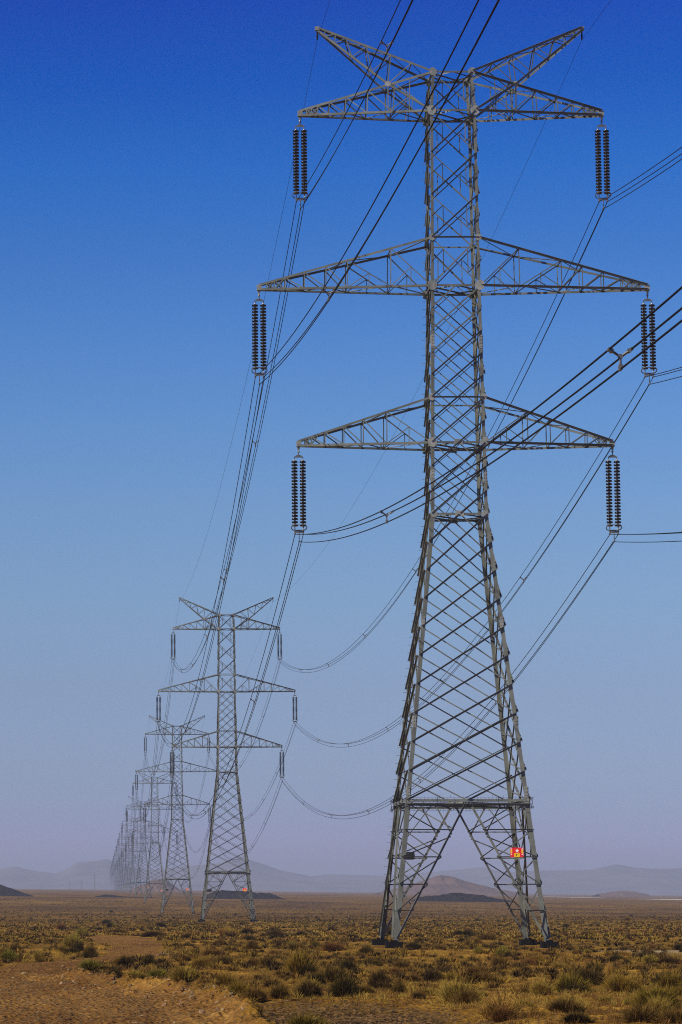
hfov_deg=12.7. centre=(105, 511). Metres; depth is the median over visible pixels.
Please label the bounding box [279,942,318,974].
shrub
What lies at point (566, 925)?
shrub
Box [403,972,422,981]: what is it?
shrub
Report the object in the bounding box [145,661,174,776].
conductor bundle
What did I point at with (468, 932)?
shrub
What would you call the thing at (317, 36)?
earth wire
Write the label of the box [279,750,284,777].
insulator set
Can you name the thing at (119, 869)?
transmission tower
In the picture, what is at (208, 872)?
transmission tower
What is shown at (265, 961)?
shrub
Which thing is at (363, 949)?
shrub
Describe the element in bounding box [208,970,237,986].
shrub
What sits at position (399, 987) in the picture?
shrub
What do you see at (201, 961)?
shrub
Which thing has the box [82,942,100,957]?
shrub
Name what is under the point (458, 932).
shrub
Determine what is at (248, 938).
shrub
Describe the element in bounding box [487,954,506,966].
shrub
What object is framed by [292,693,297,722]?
insulator set
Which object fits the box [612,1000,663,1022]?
shrub
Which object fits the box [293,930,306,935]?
shrub
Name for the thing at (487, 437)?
conductor bundle
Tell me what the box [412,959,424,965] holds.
grass tuft
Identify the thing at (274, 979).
grass tuft
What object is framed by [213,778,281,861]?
conductor bundle
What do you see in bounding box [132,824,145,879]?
conductor bundle
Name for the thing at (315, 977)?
shrub
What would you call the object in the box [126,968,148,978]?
grass tuft
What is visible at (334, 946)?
shrub
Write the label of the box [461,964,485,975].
shrub
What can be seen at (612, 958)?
shrub
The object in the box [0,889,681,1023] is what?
ground
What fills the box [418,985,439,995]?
grass tuft
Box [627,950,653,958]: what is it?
shrub
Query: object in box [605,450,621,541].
insulator set
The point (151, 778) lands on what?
conductor bundle
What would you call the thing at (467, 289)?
earth wire
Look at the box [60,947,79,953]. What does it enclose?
shrub
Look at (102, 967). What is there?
shrub
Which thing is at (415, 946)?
shrub
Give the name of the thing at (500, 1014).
shrub
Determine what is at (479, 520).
transmission tower
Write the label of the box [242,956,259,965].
shrub
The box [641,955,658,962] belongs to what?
grass tuft
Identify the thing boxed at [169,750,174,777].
insulator set
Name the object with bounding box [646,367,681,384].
conductor bundle
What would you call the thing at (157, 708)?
insulator set
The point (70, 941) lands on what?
grass tuft
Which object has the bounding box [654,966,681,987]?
shrub
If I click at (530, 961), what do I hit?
shrub
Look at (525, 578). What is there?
conductor bundle
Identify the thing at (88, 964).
grass tuft
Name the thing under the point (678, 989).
shrub
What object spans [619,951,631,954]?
grass tuft
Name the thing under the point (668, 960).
shrub
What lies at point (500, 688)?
conductor bundle
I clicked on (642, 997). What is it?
shrub
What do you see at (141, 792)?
conductor bundle
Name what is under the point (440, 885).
hill
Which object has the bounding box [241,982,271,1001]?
shrub
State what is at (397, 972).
scrub
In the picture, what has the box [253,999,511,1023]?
gravel
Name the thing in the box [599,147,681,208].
conductor bundle
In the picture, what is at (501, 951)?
grass tuft
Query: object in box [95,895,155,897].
mound
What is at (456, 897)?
mound
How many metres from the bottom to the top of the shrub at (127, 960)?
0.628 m
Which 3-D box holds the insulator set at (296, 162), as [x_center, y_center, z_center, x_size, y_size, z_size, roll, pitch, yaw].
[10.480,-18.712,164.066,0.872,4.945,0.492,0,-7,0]
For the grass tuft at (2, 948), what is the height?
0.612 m
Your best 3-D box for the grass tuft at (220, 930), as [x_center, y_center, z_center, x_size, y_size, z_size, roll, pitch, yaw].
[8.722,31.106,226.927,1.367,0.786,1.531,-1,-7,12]
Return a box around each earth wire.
[179,43,316,601]
[279,40,581,597]
[316,2,329,39]
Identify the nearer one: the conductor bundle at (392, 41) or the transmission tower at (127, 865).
the conductor bundle at (392, 41)
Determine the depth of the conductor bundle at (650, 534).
151.50 m
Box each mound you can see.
[0,885,32,896]
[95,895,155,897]
[201,890,285,899]
[411,893,511,901]
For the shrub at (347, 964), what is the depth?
95.89 m
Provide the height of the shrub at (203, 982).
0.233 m
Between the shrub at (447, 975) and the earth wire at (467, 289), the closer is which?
the shrub at (447, 975)
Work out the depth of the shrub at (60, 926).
286.82 m
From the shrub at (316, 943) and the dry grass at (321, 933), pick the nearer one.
the shrub at (316, 943)
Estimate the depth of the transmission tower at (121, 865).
3301.79 m
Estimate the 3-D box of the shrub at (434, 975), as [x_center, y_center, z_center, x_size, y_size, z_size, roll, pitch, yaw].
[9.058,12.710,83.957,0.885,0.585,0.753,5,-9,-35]
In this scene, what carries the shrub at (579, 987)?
on the ground at (122, 945)
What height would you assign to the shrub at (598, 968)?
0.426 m
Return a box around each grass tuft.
[0,945,8,953]
[0,947,18,961]
[31,945,45,961]
[58,933,84,947]
[73,927,88,935]
[77,958,101,970]
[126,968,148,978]
[146,967,170,977]
[164,963,201,982]
[215,926,229,934]
[260,975,282,982]
[266,948,281,953]
[294,973,321,987]
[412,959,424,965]
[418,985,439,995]
[432,971,489,1003]
[461,937,475,945]
[467,988,524,1019]
[473,946,483,953]
[493,943,511,956]
[514,997,534,1006]
[527,976,557,994]
[550,961,566,968]
[550,994,585,1004]
[596,991,615,1003]
[602,961,614,974]
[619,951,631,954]
[628,970,651,980]
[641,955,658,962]
[643,991,678,1012]
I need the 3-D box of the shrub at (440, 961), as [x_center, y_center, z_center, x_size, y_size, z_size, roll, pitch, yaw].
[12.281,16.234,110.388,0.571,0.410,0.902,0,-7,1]
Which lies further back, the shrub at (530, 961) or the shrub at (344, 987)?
the shrub at (530, 961)
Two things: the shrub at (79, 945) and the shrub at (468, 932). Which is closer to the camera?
the shrub at (79, 945)
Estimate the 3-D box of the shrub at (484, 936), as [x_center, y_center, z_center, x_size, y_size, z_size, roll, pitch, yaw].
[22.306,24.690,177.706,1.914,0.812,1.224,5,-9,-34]
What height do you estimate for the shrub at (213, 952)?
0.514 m
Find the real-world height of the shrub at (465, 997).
0.498 m
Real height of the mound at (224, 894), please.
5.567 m
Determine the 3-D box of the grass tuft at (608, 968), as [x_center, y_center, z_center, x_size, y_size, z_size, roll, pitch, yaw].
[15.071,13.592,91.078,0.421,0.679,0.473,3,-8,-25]
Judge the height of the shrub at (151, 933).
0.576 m
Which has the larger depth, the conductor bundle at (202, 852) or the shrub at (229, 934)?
the conductor bundle at (202, 852)
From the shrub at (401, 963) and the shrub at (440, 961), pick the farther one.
the shrub at (440, 961)
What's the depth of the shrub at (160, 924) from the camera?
308.22 m
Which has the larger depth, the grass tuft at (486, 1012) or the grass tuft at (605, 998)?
the grass tuft at (605, 998)
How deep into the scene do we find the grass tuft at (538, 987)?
68.33 m
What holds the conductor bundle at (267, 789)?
hanging from the insulator set
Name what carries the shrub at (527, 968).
on the ground at (122, 945)
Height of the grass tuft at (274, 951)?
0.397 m
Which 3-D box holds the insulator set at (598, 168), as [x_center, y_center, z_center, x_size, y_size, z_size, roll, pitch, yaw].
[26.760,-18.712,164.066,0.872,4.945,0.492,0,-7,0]
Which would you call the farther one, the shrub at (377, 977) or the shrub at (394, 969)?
the shrub at (394, 969)
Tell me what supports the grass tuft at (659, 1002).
on the ground at (122, 945)
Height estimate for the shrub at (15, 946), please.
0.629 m
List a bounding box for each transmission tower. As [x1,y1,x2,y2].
[114,850,126,890]
[116,837,135,892]
[116,842,134,891]
[116,846,130,887]
[118,813,150,894]
[118,826,141,893]
[121,796,162,896]
[127,770,181,903]
[136,715,215,913]
[158,597,295,921]
[257,26,649,948]
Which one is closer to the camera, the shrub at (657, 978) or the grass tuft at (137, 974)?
the shrub at (657, 978)
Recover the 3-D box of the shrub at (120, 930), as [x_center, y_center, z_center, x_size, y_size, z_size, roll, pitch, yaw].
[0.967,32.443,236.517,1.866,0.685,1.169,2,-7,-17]
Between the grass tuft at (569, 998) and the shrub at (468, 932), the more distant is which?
the shrub at (468, 932)
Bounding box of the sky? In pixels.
[0,0,681,875]
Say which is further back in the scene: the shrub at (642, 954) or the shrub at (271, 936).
the shrub at (271, 936)
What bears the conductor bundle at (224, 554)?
hanging from the insulator set at (263, 349)
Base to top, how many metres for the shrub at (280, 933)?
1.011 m
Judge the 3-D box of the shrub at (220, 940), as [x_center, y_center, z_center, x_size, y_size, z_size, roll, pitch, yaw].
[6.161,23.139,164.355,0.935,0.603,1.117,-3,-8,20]
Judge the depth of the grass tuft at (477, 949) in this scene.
128.37 m
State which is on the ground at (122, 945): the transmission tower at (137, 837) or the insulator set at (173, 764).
the transmission tower at (137, 837)
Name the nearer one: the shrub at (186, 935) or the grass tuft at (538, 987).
the grass tuft at (538, 987)
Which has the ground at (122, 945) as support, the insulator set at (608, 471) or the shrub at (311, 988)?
the shrub at (311, 988)
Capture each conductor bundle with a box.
[126,793,136,851]
[132,753,145,821]
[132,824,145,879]
[136,725,159,820]
[144,778,173,861]
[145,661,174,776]
[157,377,263,746]
[171,535,302,818]
[172,202,303,672]
[177,753,209,821]
[177,824,210,875]
[208,662,280,776]
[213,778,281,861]
[218,725,295,820]
[255,0,499,384]
[281,203,606,672]
[281,534,617,818]
[294,377,653,746]
[295,286,681,542]
[296,0,412,208]
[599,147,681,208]
[610,532,681,542]
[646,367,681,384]
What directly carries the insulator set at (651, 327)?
hanging from the transmission tower at (479, 520)
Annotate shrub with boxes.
[8,941,23,950]
[54,945,67,951]
[55,923,66,928]
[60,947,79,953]
[72,940,84,950]
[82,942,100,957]
[99,964,111,969]
[104,964,122,977]
[109,927,128,932]
[114,953,137,965]
[140,930,166,936]
[140,952,157,966]
[153,921,167,926]
[174,953,191,960]
[179,933,195,937]
[191,956,211,968]
[197,947,232,955]
[201,977,212,983]
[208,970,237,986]
[212,953,234,963]
[213,936,226,944]
[220,929,239,936]
[226,978,250,995]
[240,925,254,933]
[240,934,255,939]
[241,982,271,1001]
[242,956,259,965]
[245,934,256,940]
[245,937,259,948]
[257,956,273,966]
[262,928,286,937]
[262,980,278,987]
[267,979,290,998]
[269,932,280,938]
[276,974,286,978]
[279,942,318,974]
[285,1009,335,1023]
[287,942,309,950]
[292,977,324,997]
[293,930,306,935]
[299,960,317,974]
[306,972,327,984]
[310,939,319,946]
[311,959,351,981]
[321,940,345,950]
[324,970,363,996]
[337,955,359,970]
[356,943,373,953]
[357,956,384,965]
[359,984,374,992]
[367,966,394,985]
[367,980,394,990]
[389,966,404,973]
[391,958,411,968]
[392,977,407,994]
[403,940,422,949]
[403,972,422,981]
[407,989,428,998]
[422,968,445,981]
[438,955,451,962]
[441,969,461,980]
[448,986,484,1003]
[452,929,462,934]
[460,927,475,936]
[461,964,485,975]
[462,937,483,943]
[464,967,503,983]
[474,962,490,972]
[476,931,497,940]
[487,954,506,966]
[488,1003,521,1021]
[503,950,511,956]
[515,986,531,994]
[520,965,532,972]
[523,955,536,965]
[542,995,587,1012]
[551,968,594,992]
[558,1008,598,1023]
[560,981,590,993]
[561,923,571,926]
[567,965,608,985]
[588,964,605,971]
[599,970,647,992]
[606,951,623,961]
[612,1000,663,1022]
[625,976,681,1008]
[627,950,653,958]
[649,969,681,984]
[654,956,680,963]
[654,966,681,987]
[656,1004,681,1023]
[668,981,681,998]
[670,942,681,949]
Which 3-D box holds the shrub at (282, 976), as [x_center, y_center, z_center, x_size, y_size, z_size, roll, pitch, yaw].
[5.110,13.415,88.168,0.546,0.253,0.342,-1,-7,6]
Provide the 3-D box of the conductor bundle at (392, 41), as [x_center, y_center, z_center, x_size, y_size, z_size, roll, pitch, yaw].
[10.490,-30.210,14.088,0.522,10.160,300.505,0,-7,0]
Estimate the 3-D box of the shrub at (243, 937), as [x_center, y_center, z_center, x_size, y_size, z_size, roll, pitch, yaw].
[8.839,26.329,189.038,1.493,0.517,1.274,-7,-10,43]
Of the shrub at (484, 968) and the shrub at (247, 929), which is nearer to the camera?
the shrub at (484, 968)
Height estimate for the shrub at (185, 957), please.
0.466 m
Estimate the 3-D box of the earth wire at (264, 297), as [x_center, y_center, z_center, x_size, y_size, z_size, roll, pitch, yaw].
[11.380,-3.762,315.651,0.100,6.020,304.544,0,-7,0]
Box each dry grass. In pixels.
[0,919,681,941]
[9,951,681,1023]
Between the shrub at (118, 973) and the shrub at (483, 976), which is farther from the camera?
the shrub at (118, 973)
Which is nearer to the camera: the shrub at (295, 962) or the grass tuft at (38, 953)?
the shrub at (295, 962)
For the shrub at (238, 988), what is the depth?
67.98 m
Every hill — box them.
[126,879,185,891]
[376,875,533,895]
[593,891,651,896]
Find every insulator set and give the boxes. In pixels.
[135,774,137,789]
[156,693,160,724]
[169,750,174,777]
[170,631,175,662]
[251,294,267,383]
[277,631,282,662]
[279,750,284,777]
[291,450,306,541]
[292,119,307,207]
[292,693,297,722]
[595,119,610,209]
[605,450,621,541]
[640,294,656,384]
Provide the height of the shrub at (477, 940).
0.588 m
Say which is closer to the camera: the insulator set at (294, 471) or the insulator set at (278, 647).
the insulator set at (294, 471)
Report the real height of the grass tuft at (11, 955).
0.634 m
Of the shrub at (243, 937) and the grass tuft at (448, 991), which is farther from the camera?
the shrub at (243, 937)
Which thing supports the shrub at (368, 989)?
on the ground at (122, 945)
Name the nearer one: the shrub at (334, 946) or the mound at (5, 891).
the shrub at (334, 946)
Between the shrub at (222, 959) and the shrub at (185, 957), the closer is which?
the shrub at (222, 959)
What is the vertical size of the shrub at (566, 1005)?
0.401 m
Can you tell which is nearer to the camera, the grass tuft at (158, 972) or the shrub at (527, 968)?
the grass tuft at (158, 972)
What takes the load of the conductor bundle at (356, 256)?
hanging from the insulator set at (263, 349)
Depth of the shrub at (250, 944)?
147.13 m
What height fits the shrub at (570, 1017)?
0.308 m
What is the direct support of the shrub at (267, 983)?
on the ground at (122, 945)
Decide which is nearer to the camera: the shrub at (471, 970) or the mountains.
the shrub at (471, 970)
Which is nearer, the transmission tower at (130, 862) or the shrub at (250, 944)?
the shrub at (250, 944)
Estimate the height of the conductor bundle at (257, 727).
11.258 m
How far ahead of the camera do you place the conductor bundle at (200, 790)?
847.53 m
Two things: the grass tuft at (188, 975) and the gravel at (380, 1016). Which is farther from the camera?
the grass tuft at (188, 975)
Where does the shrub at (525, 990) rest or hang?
on the ground at (122, 945)
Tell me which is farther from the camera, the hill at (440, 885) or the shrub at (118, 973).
the hill at (440, 885)
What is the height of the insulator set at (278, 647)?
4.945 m
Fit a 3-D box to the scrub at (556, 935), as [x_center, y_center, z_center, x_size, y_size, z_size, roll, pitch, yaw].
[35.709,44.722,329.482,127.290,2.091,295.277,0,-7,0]
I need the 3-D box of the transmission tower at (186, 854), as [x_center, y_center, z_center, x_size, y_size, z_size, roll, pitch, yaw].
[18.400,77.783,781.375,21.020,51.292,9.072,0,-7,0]
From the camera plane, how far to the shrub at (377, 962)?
105.30 m
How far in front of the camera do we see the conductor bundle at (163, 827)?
525.52 m
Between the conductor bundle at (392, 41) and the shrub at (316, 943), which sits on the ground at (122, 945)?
the shrub at (316, 943)
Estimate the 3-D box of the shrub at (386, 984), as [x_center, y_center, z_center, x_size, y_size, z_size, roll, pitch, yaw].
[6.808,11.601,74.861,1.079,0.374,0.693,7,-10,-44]
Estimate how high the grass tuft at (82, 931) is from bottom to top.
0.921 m
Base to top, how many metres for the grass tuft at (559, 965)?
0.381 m
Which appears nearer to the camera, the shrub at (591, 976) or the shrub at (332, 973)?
the shrub at (591, 976)
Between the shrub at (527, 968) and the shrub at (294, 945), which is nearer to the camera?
the shrub at (527, 968)
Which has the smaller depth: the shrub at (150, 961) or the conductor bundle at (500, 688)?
the shrub at (150, 961)
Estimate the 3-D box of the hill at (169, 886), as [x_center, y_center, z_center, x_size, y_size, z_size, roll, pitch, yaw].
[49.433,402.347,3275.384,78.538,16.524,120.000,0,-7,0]
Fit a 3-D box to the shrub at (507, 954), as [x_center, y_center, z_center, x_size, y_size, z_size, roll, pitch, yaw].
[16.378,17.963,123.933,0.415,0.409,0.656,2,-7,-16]
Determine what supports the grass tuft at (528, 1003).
on the ground at (122, 945)
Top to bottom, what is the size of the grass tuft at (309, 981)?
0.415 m
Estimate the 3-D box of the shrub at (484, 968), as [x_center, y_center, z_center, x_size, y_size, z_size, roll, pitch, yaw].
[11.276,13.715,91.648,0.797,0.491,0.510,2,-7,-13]
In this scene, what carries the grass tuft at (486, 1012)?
on the ground at (122, 945)
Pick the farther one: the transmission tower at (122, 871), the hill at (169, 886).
the hill at (169, 886)
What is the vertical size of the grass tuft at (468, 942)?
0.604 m
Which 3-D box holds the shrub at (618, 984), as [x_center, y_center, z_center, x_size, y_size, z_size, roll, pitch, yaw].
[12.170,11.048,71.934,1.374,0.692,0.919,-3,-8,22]
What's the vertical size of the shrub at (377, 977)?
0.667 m
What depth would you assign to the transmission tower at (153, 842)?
1133.71 m
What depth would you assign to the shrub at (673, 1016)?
52.09 m
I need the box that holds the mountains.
[0,858,681,894]
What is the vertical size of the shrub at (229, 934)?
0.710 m
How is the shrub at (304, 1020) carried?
on the ground at (122, 945)
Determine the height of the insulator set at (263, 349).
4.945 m
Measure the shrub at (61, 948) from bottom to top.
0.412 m
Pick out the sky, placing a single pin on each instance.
(146, 146)
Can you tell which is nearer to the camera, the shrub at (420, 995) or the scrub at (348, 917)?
the shrub at (420, 995)
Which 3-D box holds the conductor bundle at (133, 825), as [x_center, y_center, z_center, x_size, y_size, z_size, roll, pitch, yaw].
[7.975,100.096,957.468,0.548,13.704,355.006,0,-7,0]
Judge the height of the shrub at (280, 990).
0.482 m
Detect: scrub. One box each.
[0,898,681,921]
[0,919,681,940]
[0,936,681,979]
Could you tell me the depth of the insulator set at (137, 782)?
782.29 m
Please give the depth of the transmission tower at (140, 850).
1490.78 m
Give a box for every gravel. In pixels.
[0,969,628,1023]
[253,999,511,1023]
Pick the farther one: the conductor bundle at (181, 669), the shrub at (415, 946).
the conductor bundle at (181, 669)
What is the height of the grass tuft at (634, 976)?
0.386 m
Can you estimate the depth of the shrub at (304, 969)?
89.79 m
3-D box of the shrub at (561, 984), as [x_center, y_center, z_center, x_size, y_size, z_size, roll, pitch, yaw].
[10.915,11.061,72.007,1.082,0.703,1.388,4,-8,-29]
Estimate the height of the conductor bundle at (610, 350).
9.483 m
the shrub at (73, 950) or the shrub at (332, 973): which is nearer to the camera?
the shrub at (332, 973)
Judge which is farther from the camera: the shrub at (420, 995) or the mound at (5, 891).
the mound at (5, 891)
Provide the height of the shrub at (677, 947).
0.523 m
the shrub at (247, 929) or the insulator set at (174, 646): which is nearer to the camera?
the shrub at (247, 929)
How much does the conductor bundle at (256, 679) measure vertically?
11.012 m
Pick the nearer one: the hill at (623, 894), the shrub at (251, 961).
the shrub at (251, 961)

